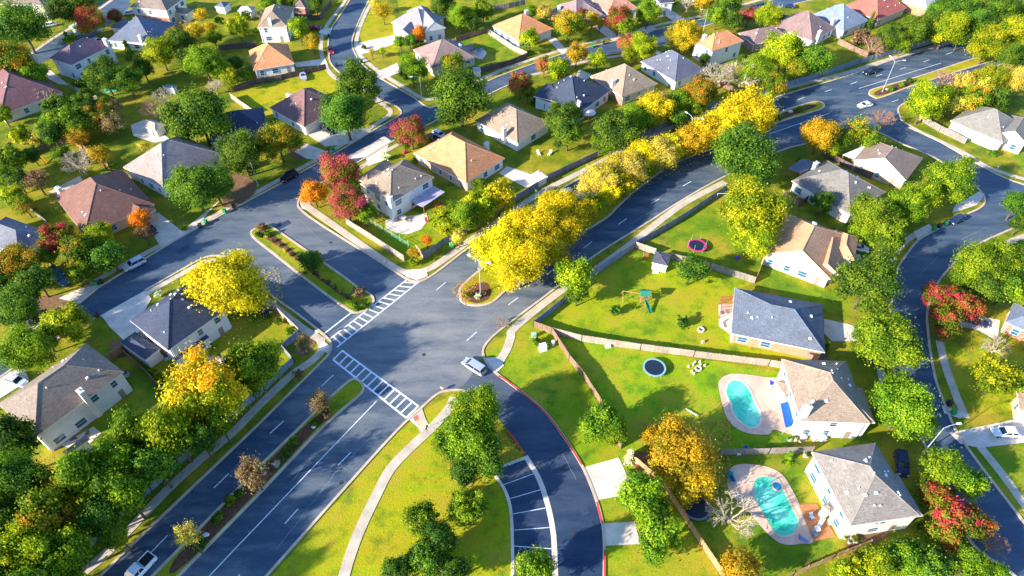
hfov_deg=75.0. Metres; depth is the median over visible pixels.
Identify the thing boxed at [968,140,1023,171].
kerbside lawn
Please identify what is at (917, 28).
oak tree
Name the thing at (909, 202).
green tree
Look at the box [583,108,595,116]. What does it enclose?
patio umbrella
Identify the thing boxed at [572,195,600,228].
autumn tree
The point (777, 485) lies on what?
spa water
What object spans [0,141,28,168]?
green tree
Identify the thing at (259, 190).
sidewalk
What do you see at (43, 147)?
fence
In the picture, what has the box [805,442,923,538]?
house
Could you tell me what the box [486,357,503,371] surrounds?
kerb ramp
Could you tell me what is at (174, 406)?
autumn tree
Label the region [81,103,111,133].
autumn tree
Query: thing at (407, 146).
autumn tree
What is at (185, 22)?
bare tree
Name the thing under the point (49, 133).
oak tree
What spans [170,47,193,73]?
oak tree
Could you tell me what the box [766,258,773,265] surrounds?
window
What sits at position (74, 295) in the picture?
driveway
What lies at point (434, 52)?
house
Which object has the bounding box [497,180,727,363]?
sidewalk
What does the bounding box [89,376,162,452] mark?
shaded lawn
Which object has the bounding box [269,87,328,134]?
house
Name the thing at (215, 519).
bush
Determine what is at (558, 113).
oak tree
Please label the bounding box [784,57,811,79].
autumn tree
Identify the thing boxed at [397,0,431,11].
bright lawn
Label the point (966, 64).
median
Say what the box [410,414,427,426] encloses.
kerb ramp
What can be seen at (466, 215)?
green tree
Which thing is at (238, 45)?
fence
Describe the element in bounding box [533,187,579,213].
autumn tree
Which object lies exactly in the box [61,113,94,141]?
green tree
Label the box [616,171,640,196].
autumn tree
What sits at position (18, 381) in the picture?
parked car
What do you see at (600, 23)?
autumn tree
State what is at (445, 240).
fence
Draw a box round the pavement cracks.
[226,88,983,545]
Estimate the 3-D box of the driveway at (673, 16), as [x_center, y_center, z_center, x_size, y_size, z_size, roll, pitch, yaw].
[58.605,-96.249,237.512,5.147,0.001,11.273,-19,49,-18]
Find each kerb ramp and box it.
[319,341,329,352]
[403,269,427,279]
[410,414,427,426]
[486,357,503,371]
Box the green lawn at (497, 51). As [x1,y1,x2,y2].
[462,33,520,67]
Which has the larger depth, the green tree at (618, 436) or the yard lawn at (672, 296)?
the yard lawn at (672, 296)
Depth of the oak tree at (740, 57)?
208.55 m
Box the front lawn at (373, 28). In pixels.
[360,8,399,52]
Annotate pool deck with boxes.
[718,374,791,434]
[727,464,813,544]
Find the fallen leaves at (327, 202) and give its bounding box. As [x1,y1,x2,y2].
[304,175,371,223]
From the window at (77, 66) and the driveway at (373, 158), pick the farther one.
the window at (77, 66)
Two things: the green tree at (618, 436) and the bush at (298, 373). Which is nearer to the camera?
the green tree at (618, 436)
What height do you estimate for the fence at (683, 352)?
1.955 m
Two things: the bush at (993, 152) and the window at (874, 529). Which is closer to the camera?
the window at (874, 529)
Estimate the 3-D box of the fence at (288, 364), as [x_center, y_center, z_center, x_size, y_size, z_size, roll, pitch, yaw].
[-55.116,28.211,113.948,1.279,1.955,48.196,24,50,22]
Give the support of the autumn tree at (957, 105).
on the ground at (100, 332)
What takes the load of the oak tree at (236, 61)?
on the ground at (100, 332)
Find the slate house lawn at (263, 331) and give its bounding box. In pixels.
[213,315,295,393]
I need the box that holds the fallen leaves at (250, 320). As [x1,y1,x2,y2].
[200,267,285,336]
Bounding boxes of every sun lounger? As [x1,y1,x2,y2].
[727,470,731,481]
[730,471,736,482]
[798,533,807,544]
[817,517,824,527]
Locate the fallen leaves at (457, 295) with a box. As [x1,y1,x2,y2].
[452,276,481,304]
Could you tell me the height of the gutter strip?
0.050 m
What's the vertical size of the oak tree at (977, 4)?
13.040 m
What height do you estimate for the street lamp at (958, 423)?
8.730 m
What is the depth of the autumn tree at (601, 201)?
155.47 m
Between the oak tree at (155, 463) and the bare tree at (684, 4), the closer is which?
the oak tree at (155, 463)
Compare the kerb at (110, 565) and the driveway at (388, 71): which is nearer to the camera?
the kerb at (110, 565)
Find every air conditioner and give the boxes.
[122,370,129,377]
[797,434,807,441]
[809,434,819,442]
[819,434,826,442]
[827,518,834,524]
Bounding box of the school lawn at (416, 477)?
[272,394,523,575]
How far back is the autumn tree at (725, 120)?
172.71 m
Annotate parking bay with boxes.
[497,460,551,575]
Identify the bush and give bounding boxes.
[4,123,31,144]
[26,131,39,145]
[61,31,76,44]
[70,77,86,88]
[107,162,117,169]
[122,40,133,60]
[146,367,157,375]
[151,371,167,383]
[191,534,208,553]
[210,512,219,524]
[213,16,224,24]
[214,510,222,519]
[222,494,235,506]
[233,488,243,499]
[239,10,250,19]
[243,69,254,78]
[251,28,259,34]
[254,231,262,237]
[255,221,266,230]
[263,229,271,235]
[266,311,273,318]
[273,317,282,325]
[277,339,285,352]
[280,447,291,460]
[285,325,296,335]
[288,436,299,446]
[292,368,303,379]
[309,418,319,426]
[321,406,331,420]
[347,299,355,306]
[350,284,366,296]
[352,303,360,311]
[362,299,369,308]
[408,257,418,265]
[464,290,470,296]
[530,98,535,105]
[531,335,540,347]
[608,304,622,315]
[625,466,635,477]
[676,315,688,329]
[782,451,793,466]
[796,106,804,111]
[797,156,808,161]
[825,341,830,353]
[864,11,875,30]
[912,520,927,533]
[988,149,999,156]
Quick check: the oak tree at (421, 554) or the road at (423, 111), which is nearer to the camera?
the oak tree at (421, 554)
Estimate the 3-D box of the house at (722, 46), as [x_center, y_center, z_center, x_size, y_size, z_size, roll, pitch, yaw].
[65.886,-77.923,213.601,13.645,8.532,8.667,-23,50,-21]
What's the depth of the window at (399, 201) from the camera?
156.98 m
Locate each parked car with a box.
[3,373,28,387]
[26,309,47,325]
[45,21,56,26]
[47,264,64,274]
[123,9,134,15]
[147,222,157,233]
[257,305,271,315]
[308,24,321,29]
[327,45,333,53]
[427,132,438,141]
[432,129,444,137]
[782,2,795,8]
[856,242,868,252]
[857,101,873,108]
[948,213,966,224]
[965,317,989,328]
[990,425,1021,438]
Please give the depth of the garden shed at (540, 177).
167.90 m
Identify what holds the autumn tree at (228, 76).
on the ground at (100, 332)
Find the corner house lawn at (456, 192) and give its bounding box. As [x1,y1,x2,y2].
[352,185,504,260]
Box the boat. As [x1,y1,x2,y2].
[299,71,306,80]
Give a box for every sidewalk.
[29,0,112,55]
[33,98,392,328]
[82,340,325,574]
[144,259,215,295]
[262,292,325,342]
[299,36,972,274]
[319,0,346,80]
[338,396,455,575]
[354,0,761,99]
[360,143,400,169]
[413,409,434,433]
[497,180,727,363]
[525,52,647,75]
[876,367,885,383]
[890,233,915,264]
[908,126,1023,179]
[936,340,969,417]
[977,447,1023,510]
[1006,234,1023,244]
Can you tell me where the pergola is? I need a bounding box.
[718,296,733,318]
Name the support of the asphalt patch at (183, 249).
on the road at (304, 298)
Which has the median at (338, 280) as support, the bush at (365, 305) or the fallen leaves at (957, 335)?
the bush at (365, 305)
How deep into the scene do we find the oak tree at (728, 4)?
231.43 m
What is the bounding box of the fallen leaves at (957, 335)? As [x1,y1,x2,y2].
[923,299,977,349]
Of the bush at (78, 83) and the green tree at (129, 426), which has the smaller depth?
the green tree at (129, 426)
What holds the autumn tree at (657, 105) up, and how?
on the ground at (100, 332)
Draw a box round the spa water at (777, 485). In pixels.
[773,482,781,489]
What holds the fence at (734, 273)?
on the ground at (100, 332)
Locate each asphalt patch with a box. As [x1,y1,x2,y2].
[176,244,190,253]
[275,220,290,229]
[374,383,394,395]
[579,501,588,515]
[848,85,867,92]
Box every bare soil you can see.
[34,293,93,310]
[223,173,255,207]
[288,144,316,159]
[296,334,315,355]
[632,452,663,487]
[818,353,829,360]
[846,531,889,547]
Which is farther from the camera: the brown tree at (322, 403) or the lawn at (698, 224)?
the lawn at (698, 224)
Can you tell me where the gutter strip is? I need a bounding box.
[525,455,557,575]
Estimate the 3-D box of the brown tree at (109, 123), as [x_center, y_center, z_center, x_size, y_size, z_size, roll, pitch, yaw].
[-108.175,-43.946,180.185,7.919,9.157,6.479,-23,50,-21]
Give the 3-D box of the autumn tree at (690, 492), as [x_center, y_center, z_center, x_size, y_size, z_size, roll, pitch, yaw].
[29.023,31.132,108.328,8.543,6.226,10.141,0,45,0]
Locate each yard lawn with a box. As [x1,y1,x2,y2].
[540,249,813,365]
[559,337,798,450]
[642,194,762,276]
[665,453,849,575]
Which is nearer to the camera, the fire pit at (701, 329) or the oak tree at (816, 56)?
the fire pit at (701, 329)
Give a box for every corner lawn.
[485,321,718,575]
[940,331,1023,415]
[982,443,1023,518]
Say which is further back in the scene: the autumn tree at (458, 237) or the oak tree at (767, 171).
the oak tree at (767, 171)
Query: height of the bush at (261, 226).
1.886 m
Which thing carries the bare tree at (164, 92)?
on the ground at (100, 332)
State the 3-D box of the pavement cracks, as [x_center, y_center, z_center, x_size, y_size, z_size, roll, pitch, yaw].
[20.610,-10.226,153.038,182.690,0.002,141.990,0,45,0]
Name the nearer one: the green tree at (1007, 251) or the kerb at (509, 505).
the kerb at (509, 505)
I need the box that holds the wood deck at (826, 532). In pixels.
[799,504,835,540]
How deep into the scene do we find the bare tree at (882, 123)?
184.19 m
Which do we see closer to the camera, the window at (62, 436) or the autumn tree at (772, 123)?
the window at (62, 436)
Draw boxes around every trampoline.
[643,358,665,377]
[682,494,710,520]
[687,235,706,252]
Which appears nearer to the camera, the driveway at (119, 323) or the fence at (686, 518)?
the fence at (686, 518)
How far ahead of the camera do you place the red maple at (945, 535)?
99.69 m
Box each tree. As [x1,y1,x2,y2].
[0,0,54,53]
[0,35,38,71]
[0,103,13,127]
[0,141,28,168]
[0,163,25,189]
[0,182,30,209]
[0,239,45,281]
[0,262,16,291]
[0,279,43,329]
[0,321,61,375]
[0,409,44,461]
[0,439,51,508]
[0,490,21,538]
[0,518,64,575]
[0,553,32,575]
[1,164,28,192]
[2,558,58,575]
[5,481,78,538]
[8,260,57,299]
[12,193,39,217]
[16,59,50,80]
[20,168,55,195]
[22,144,42,165]
[29,464,73,499]
[32,120,64,145]
[33,521,99,575]
[34,111,50,125]
[35,247,59,265]
[35,322,61,351]
[36,313,60,337]
[37,92,72,113]
[40,0,99,31]
[41,299,94,346]
[43,102,84,138]
[49,145,74,164]
[50,443,106,500]
[50,489,93,540]
[54,229,98,265]
[56,222,78,238]
[59,148,94,175]
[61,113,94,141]
[63,127,92,148]
[63,260,96,284]
[68,93,97,116]
[70,490,122,541]
[75,475,109,509]
[76,87,94,99]
[80,52,121,95]
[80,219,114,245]
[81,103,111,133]
[82,144,117,169]
[83,467,152,521]
[86,237,127,273]
[88,433,145,478]
[92,96,113,110]
[93,511,133,552]
[99,110,127,138]
[106,99,124,119]
[106,404,156,454]
[109,63,144,97]
[128,207,151,227]
[131,52,154,82]
[132,441,185,487]
[133,225,157,244]
[134,141,150,151]
[135,406,197,462]
[138,97,167,120]
[139,34,174,70]
[150,81,238,144]
[152,86,175,102]
[154,340,250,425]
[156,398,200,419]
[160,159,219,211]
[161,27,199,50]
[162,26,180,37]
[168,128,192,138]
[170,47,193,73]
[171,518,203,553]
[172,242,278,318]
[175,20,189,29]
[179,41,222,80]
[180,419,219,460]
[184,20,207,44]
[191,8,209,25]
[197,163,235,205]
[201,403,233,444]
[204,21,216,31]
[205,28,223,47]
[206,80,222,93]
[209,58,233,79]
[211,126,265,178]
[217,334,283,401]
[218,67,242,91]
[219,160,230,173]
[222,13,251,40]
[226,55,245,73]
[233,448,270,494]
[256,119,307,162]
[257,0,278,9]
[280,0,294,6]
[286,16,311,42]
[293,248,326,274]
[294,333,313,353]
[298,178,329,208]
[302,32,320,53]
[304,388,336,413]
[305,0,322,14]
[314,89,373,140]
[332,54,382,103]
[343,177,360,188]
[353,201,378,226]
[367,0,393,24]
[368,0,381,14]
[369,47,373,58]
[377,46,385,57]
[379,554,414,575]
[393,35,405,51]
[394,134,410,150]
[395,52,430,87]
[398,495,440,540]
[398,536,450,575]
[403,33,416,50]
[407,247,422,258]
[412,25,425,43]
[420,234,433,248]
[421,517,460,555]
[426,403,505,467]
[427,0,456,22]
[427,60,497,130]
[430,207,458,236]
[437,551,473,575]
[439,51,466,73]
[443,197,484,234]
[443,484,493,528]
[445,3,475,34]
[445,380,506,429]
[447,460,478,490]
[450,230,468,247]
[454,433,508,485]
[462,187,502,222]
[464,221,524,279]
[466,14,482,35]
[470,177,487,191]
[471,0,494,24]
[483,175,515,215]
[491,235,550,292]
[493,208,519,239]
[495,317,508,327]
[507,201,562,243]
[510,542,557,575]
[517,26,540,52]
[520,85,535,102]
[526,4,537,17]
[527,228,577,267]
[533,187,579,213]
[535,3,553,23]
[540,98,584,138]
[545,56,572,80]
[549,204,587,247]
[550,119,584,150]
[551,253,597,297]
[552,6,590,43]
[564,280,590,306]
[565,40,589,68]
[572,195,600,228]
[574,178,595,196]
[576,417,607,445]
[577,159,621,193]
[579,398,625,445]
[584,9,601,29]
[585,190,607,217]
[586,47,608,71]
[588,106,645,155]
[588,133,604,154]
[594,18,606,33]
[596,183,624,206]
[597,151,624,178]
[602,424,629,446]
[607,147,649,183]
[614,17,641,34]
[614,468,672,516]
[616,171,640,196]
[619,136,663,168]
[621,47,637,65]
[621,100,656,134]
[627,30,659,63]
[630,495,674,527]
[635,0,665,28]
[635,502,684,571]
[636,88,678,128]
[639,422,663,454]
[642,408,723,489]
[643,163,659,180]
[647,133,679,170]
[655,130,685,156]
[657,89,670,100]
[659,150,683,171]
[662,17,704,54]
[664,107,688,131]
[665,87,691,111]
[666,469,718,510]
[671,121,712,159]
[673,250,714,285]
[679,0,694,11]
[680,100,708,122]
[681,110,729,153]
[683,73,719,108]
[692,0,714,14]
[699,51,709,67]
[700,62,734,84]
[703,6,727,29]
[704,488,759,538]
[705,103,748,131]
[707,114,783,183]
[714,167,797,246]
[715,0,741,11]
[716,81,783,135]
[716,540,766,575]
[721,10,744,32]
[722,59,759,88]
[726,214,780,259]
[735,54,748,67]
[738,52,774,86]
[742,156,779,190]
[752,1,783,26]
[756,28,807,71]
[757,69,788,93]
[762,89,775,103]
[766,105,776,131]
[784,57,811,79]
[796,40,839,75]
[800,115,841,154]
[809,189,838,216]
[825,552,866,575]
[826,141,842,159]
[826,245,909,317]
[836,125,856,147]
[842,112,880,147]
[844,306,931,373]
[845,189,904,233]
[847,27,870,44]
[847,315,869,345]
[848,221,876,247]
[854,540,900,575]
[856,128,885,148]
[860,35,885,55]
[865,373,941,443]
[866,218,907,258]
[870,109,897,129]
[873,19,910,51]
[875,367,912,397]
[881,531,925,575]
[882,180,933,223]
[893,33,912,56]
[897,413,940,442]
[898,11,934,46]
[900,346,927,368]
[904,75,953,124]
[911,535,966,575]
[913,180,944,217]
[913,441,973,497]
[915,8,947,40]
[917,155,979,204]
[923,0,962,14]
[927,8,971,49]
[933,69,960,84]
[933,83,961,107]
[943,239,1012,289]
[945,94,968,118]
[946,30,973,51]
[949,0,985,13]
[949,71,979,95]
[949,460,993,503]
[951,540,995,575]
[957,83,994,109]
[960,77,994,90]
[962,4,996,35]
[963,21,1013,63]
[964,268,1008,305]
[968,61,1012,88]
[968,349,1023,401]
[977,530,1011,558]
[979,334,1010,358]
[981,0,1023,19]
[985,233,1023,275]
[986,85,1012,111]
[987,559,1012,575]
[993,39,1023,66]
[994,268,1023,305]
[995,12,1023,43]
[998,190,1023,220]
[999,62,1023,92]
[1004,212,1023,235]
[1009,34,1023,44]
[1009,363,1023,392]
[1013,0,1023,16]
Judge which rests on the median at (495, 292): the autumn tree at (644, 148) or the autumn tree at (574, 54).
the autumn tree at (644, 148)
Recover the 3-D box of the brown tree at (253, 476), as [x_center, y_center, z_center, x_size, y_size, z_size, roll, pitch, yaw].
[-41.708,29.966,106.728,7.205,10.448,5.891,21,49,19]
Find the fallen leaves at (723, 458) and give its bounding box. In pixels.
[640,420,730,510]
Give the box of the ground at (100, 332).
[0,0,1023,575]
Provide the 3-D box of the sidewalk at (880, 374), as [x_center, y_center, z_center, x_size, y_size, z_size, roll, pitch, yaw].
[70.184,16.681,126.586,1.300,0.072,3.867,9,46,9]
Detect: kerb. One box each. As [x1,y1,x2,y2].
[0,315,99,377]
[1,0,401,344]
[98,255,331,575]
[151,378,364,575]
[250,224,374,312]
[265,389,495,575]
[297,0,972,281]
[351,0,772,107]
[458,101,824,305]
[482,130,1016,575]
[494,456,526,575]
[507,430,525,454]
[513,385,581,464]
[596,502,602,522]
[604,550,605,575]
[868,57,996,98]
[897,64,1023,184]
[926,228,1023,523]
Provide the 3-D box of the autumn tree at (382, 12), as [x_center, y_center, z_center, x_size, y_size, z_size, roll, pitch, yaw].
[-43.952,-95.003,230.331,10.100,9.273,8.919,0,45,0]
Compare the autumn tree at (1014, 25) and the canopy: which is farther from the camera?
the autumn tree at (1014, 25)
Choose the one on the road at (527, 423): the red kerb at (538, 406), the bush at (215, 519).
the red kerb at (538, 406)
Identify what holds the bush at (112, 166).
on the ground at (100, 332)
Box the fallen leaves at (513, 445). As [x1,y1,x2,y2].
[438,429,524,492]
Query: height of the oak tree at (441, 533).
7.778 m
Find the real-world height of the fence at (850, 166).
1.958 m
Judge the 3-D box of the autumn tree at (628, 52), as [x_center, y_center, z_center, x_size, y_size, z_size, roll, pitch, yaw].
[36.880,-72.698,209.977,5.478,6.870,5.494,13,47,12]
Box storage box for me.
[604,343,611,348]
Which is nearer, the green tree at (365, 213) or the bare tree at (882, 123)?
the green tree at (365, 213)
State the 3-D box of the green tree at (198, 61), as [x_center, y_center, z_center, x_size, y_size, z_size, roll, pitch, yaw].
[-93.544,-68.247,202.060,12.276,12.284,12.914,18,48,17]
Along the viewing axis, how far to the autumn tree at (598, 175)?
158.67 m
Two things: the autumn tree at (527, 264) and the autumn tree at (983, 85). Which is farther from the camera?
the autumn tree at (983, 85)
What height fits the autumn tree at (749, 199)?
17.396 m
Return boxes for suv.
[52,270,69,286]
[122,254,146,271]
[279,168,298,182]
[320,123,335,134]
[862,66,877,75]
[893,448,910,477]
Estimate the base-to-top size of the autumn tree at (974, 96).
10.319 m
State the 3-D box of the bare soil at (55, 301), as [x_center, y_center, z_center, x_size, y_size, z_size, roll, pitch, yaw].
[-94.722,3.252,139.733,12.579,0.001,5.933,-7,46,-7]
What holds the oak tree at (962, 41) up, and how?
on the ground at (100, 332)
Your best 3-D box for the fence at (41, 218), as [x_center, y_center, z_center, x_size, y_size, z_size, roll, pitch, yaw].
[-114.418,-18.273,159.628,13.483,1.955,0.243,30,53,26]
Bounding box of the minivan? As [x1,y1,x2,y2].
[461,357,486,376]
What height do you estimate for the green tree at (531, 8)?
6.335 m
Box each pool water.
[727,380,759,426]
[754,476,797,535]
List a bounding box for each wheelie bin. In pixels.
[93,312,99,317]
[945,400,953,405]
[950,408,957,415]
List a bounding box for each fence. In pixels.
[30,208,48,225]
[35,138,73,151]
[69,84,96,98]
[77,144,110,169]
[82,358,293,556]
[106,345,126,359]
[119,347,164,391]
[218,41,256,50]
[229,93,251,108]
[233,64,325,91]
[270,302,300,334]
[280,329,299,362]
[295,0,331,19]
[345,218,404,261]
[369,218,408,246]
[423,186,530,258]
[455,27,485,40]
[480,53,526,72]
[486,27,526,54]
[492,0,525,9]
[531,151,597,191]
[533,320,551,332]
[534,183,728,322]
[551,328,621,448]
[552,327,782,367]
[626,450,723,574]
[635,242,656,254]
[638,90,765,137]
[670,253,755,282]
[705,77,736,93]
[720,446,814,454]
[782,189,808,206]
[784,38,945,86]
[789,539,872,575]
[821,151,872,178]
[837,38,868,56]
[919,116,967,143]
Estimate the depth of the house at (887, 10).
232.98 m
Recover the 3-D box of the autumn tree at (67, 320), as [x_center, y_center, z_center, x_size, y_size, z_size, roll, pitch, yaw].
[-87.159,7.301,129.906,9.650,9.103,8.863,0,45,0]
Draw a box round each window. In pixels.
[23,107,29,113]
[52,432,66,444]
[74,63,81,69]
[74,417,87,428]
[90,393,99,402]
[109,380,118,388]
[111,223,117,230]
[196,328,203,336]
[213,316,221,324]
[265,36,272,40]
[272,68,279,73]
[395,198,401,205]
[422,182,428,189]
[494,163,499,170]
[736,336,747,342]
[759,341,771,347]
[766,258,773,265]
[783,265,790,271]
[794,186,801,194]
[797,270,807,277]
[801,429,810,434]
[809,470,817,485]
[814,461,821,475]
[821,430,830,435]
[821,494,827,503]
[826,486,831,495]
[828,423,838,426]
[833,517,840,528]
[838,510,844,519]
[865,527,879,532]
[1008,144,1016,149]
[1009,328,1020,335]
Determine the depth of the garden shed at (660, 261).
145.83 m
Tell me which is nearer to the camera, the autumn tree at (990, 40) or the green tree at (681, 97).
the green tree at (681, 97)
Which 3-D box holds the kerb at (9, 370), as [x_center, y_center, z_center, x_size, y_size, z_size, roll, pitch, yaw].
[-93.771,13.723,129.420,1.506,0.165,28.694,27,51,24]
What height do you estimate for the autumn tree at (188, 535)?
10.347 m
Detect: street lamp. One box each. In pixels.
[467,254,490,293]
[921,422,961,454]
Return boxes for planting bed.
[169,413,324,573]
[258,229,356,304]
[463,282,490,302]
[774,104,816,120]
[874,79,916,95]
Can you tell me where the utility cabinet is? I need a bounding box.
[538,342,547,352]
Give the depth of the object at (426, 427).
118.97 m
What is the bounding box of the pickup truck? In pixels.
[124,550,157,575]
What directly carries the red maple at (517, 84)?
on the ground at (100, 332)
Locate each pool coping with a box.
[725,379,761,428]
[751,474,800,537]
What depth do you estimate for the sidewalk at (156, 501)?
114.21 m
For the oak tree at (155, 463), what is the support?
on the ground at (100, 332)
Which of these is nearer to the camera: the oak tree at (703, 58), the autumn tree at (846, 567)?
the autumn tree at (846, 567)
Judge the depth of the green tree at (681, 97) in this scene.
185.18 m
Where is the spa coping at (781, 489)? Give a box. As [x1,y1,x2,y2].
[771,481,782,491]
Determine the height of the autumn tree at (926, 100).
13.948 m
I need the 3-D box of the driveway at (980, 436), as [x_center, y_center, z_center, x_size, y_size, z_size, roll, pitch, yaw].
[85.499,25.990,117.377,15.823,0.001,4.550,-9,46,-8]
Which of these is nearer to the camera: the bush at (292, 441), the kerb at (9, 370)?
the bush at (292, 441)
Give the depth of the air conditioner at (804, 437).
116.51 m
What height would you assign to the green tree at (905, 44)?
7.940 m
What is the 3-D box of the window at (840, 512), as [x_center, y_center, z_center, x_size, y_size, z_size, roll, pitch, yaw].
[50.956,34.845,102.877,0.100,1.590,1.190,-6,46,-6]
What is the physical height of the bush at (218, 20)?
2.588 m
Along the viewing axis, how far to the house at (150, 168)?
166.45 m
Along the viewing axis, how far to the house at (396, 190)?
158.98 m
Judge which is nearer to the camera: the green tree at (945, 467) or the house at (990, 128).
the green tree at (945, 467)
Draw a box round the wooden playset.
[620,290,651,313]
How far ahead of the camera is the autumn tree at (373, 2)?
235.65 m
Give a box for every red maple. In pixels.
[35,221,76,257]
[70,3,108,37]
[106,7,123,22]
[314,151,365,193]
[325,180,373,221]
[387,112,432,149]
[507,70,534,99]
[534,54,549,77]
[577,7,586,20]
[604,3,635,35]
[616,33,633,51]
[737,8,744,22]
[741,5,756,26]
[913,475,948,508]
[916,513,963,553]
[917,280,957,310]
[922,485,993,543]
[926,305,967,338]
[943,285,989,324]
[960,501,999,544]
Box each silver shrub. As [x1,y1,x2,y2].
[153,290,162,297]
[271,460,279,467]
[381,152,389,160]
[474,292,480,298]
[623,449,634,465]
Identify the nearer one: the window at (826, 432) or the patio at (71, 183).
the window at (826, 432)
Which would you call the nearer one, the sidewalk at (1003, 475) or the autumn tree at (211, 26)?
the sidewalk at (1003, 475)
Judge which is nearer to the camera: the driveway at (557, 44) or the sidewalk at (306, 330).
the sidewalk at (306, 330)
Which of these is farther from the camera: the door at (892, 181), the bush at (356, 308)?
the door at (892, 181)
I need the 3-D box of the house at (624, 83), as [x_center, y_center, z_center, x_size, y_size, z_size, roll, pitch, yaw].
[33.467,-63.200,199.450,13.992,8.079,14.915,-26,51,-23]
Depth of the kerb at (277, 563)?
111.51 m
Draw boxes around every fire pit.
[695,365,701,371]
[697,327,704,332]
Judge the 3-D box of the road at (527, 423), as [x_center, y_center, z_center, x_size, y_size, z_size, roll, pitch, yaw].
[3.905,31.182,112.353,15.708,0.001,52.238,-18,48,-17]
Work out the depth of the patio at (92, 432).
117.25 m
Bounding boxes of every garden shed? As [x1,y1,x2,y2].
[142,119,166,136]
[164,84,177,93]
[214,1,231,13]
[237,6,255,17]
[473,67,480,77]
[530,170,547,186]
[651,250,670,272]
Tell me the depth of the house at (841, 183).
160.43 m
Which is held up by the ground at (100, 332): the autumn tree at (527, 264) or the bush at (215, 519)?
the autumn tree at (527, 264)
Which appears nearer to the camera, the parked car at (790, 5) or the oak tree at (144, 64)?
the oak tree at (144, 64)
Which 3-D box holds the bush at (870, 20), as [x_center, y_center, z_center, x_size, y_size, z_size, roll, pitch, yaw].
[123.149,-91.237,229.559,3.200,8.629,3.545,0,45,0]
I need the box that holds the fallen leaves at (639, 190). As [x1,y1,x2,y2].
[486,147,712,291]
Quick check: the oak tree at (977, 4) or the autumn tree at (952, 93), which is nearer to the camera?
the autumn tree at (952, 93)
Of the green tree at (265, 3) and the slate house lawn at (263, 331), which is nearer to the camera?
the slate house lawn at (263, 331)
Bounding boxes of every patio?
[48,176,82,194]
[62,427,100,447]
[109,339,127,357]
[131,120,168,142]
[385,213,427,233]
[472,48,486,59]
[499,166,532,187]
[718,304,732,334]
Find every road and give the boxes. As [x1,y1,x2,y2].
[0,0,414,374]
[30,0,129,62]
[102,42,1002,575]
[393,0,806,139]
[447,361,602,575]
[875,112,1023,575]
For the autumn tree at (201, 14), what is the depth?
228.38 m
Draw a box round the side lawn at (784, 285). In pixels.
[754,267,867,319]
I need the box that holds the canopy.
[777,402,793,433]
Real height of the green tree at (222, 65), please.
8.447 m
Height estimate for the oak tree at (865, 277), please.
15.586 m
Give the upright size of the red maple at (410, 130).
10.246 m
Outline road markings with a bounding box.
[151,52,951,575]
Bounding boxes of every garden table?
[70,437,76,442]
[814,526,820,531]
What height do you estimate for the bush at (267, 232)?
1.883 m
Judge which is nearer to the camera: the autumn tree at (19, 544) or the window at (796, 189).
the autumn tree at (19, 544)
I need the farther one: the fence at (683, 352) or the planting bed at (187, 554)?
the fence at (683, 352)
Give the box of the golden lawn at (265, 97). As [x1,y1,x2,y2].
[232,70,339,114]
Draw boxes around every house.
[0,0,52,19]
[0,68,62,122]
[0,217,42,251]
[0,344,132,455]
[50,37,117,79]
[54,169,156,234]
[108,16,175,50]
[120,284,231,368]
[123,136,220,197]
[130,0,194,22]
[209,108,266,150]
[249,42,294,77]
[257,4,293,42]
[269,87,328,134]
[291,0,310,13]
[356,159,444,219]
[391,5,445,42]
[413,39,475,75]
[413,131,504,190]
[475,102,547,150]
[492,9,552,47]
[534,74,610,119]
[551,0,604,25]
[590,63,657,104]
[592,0,636,20]
[641,50,704,89]
[657,0,673,16]
[692,30,743,66]
[730,287,824,359]
[739,26,782,51]
[761,214,857,287]
[771,10,834,45]
[773,359,874,437]
[786,159,885,223]
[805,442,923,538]
[814,3,867,38]
[842,141,922,188]
[847,0,906,27]
[901,0,935,16]
[948,106,1023,153]
[1000,303,1023,341]
[1010,391,1023,420]
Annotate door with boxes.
[118,389,126,398]
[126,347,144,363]
[218,326,224,335]
[308,120,321,132]
[655,264,662,271]
[804,351,811,358]
[813,277,819,284]
[835,211,841,219]
[842,431,850,437]
[887,525,896,530]
[889,178,894,185]
[950,125,970,137]
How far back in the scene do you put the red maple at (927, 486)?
105.19 m
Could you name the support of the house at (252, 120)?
on the ground at (100, 332)
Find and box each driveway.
[0,369,28,397]
[47,68,67,84]
[59,285,99,303]
[68,22,76,32]
[99,2,129,14]
[100,291,150,339]
[151,213,189,246]
[188,201,218,228]
[295,59,327,66]
[295,144,326,159]
[308,128,369,145]
[319,28,330,35]
[347,136,390,158]
[355,35,395,54]
[366,144,388,165]
[375,63,398,79]
[547,37,566,54]
[577,69,591,79]
[585,457,626,499]
[593,26,618,40]
[604,522,639,545]
[638,26,656,32]
[666,11,683,21]
[824,319,857,340]
[914,224,931,238]
[942,405,965,417]
[950,419,1023,447]
[952,191,982,212]
[959,317,999,337]
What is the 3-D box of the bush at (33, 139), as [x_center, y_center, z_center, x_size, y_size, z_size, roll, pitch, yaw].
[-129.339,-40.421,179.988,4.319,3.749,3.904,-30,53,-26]
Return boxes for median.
[155,380,361,575]
[252,225,371,310]
[461,102,822,303]
[870,55,994,96]
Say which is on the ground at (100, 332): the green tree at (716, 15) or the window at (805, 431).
the green tree at (716, 15)
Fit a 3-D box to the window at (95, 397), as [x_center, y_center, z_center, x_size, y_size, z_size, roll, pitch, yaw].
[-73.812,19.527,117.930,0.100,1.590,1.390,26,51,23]

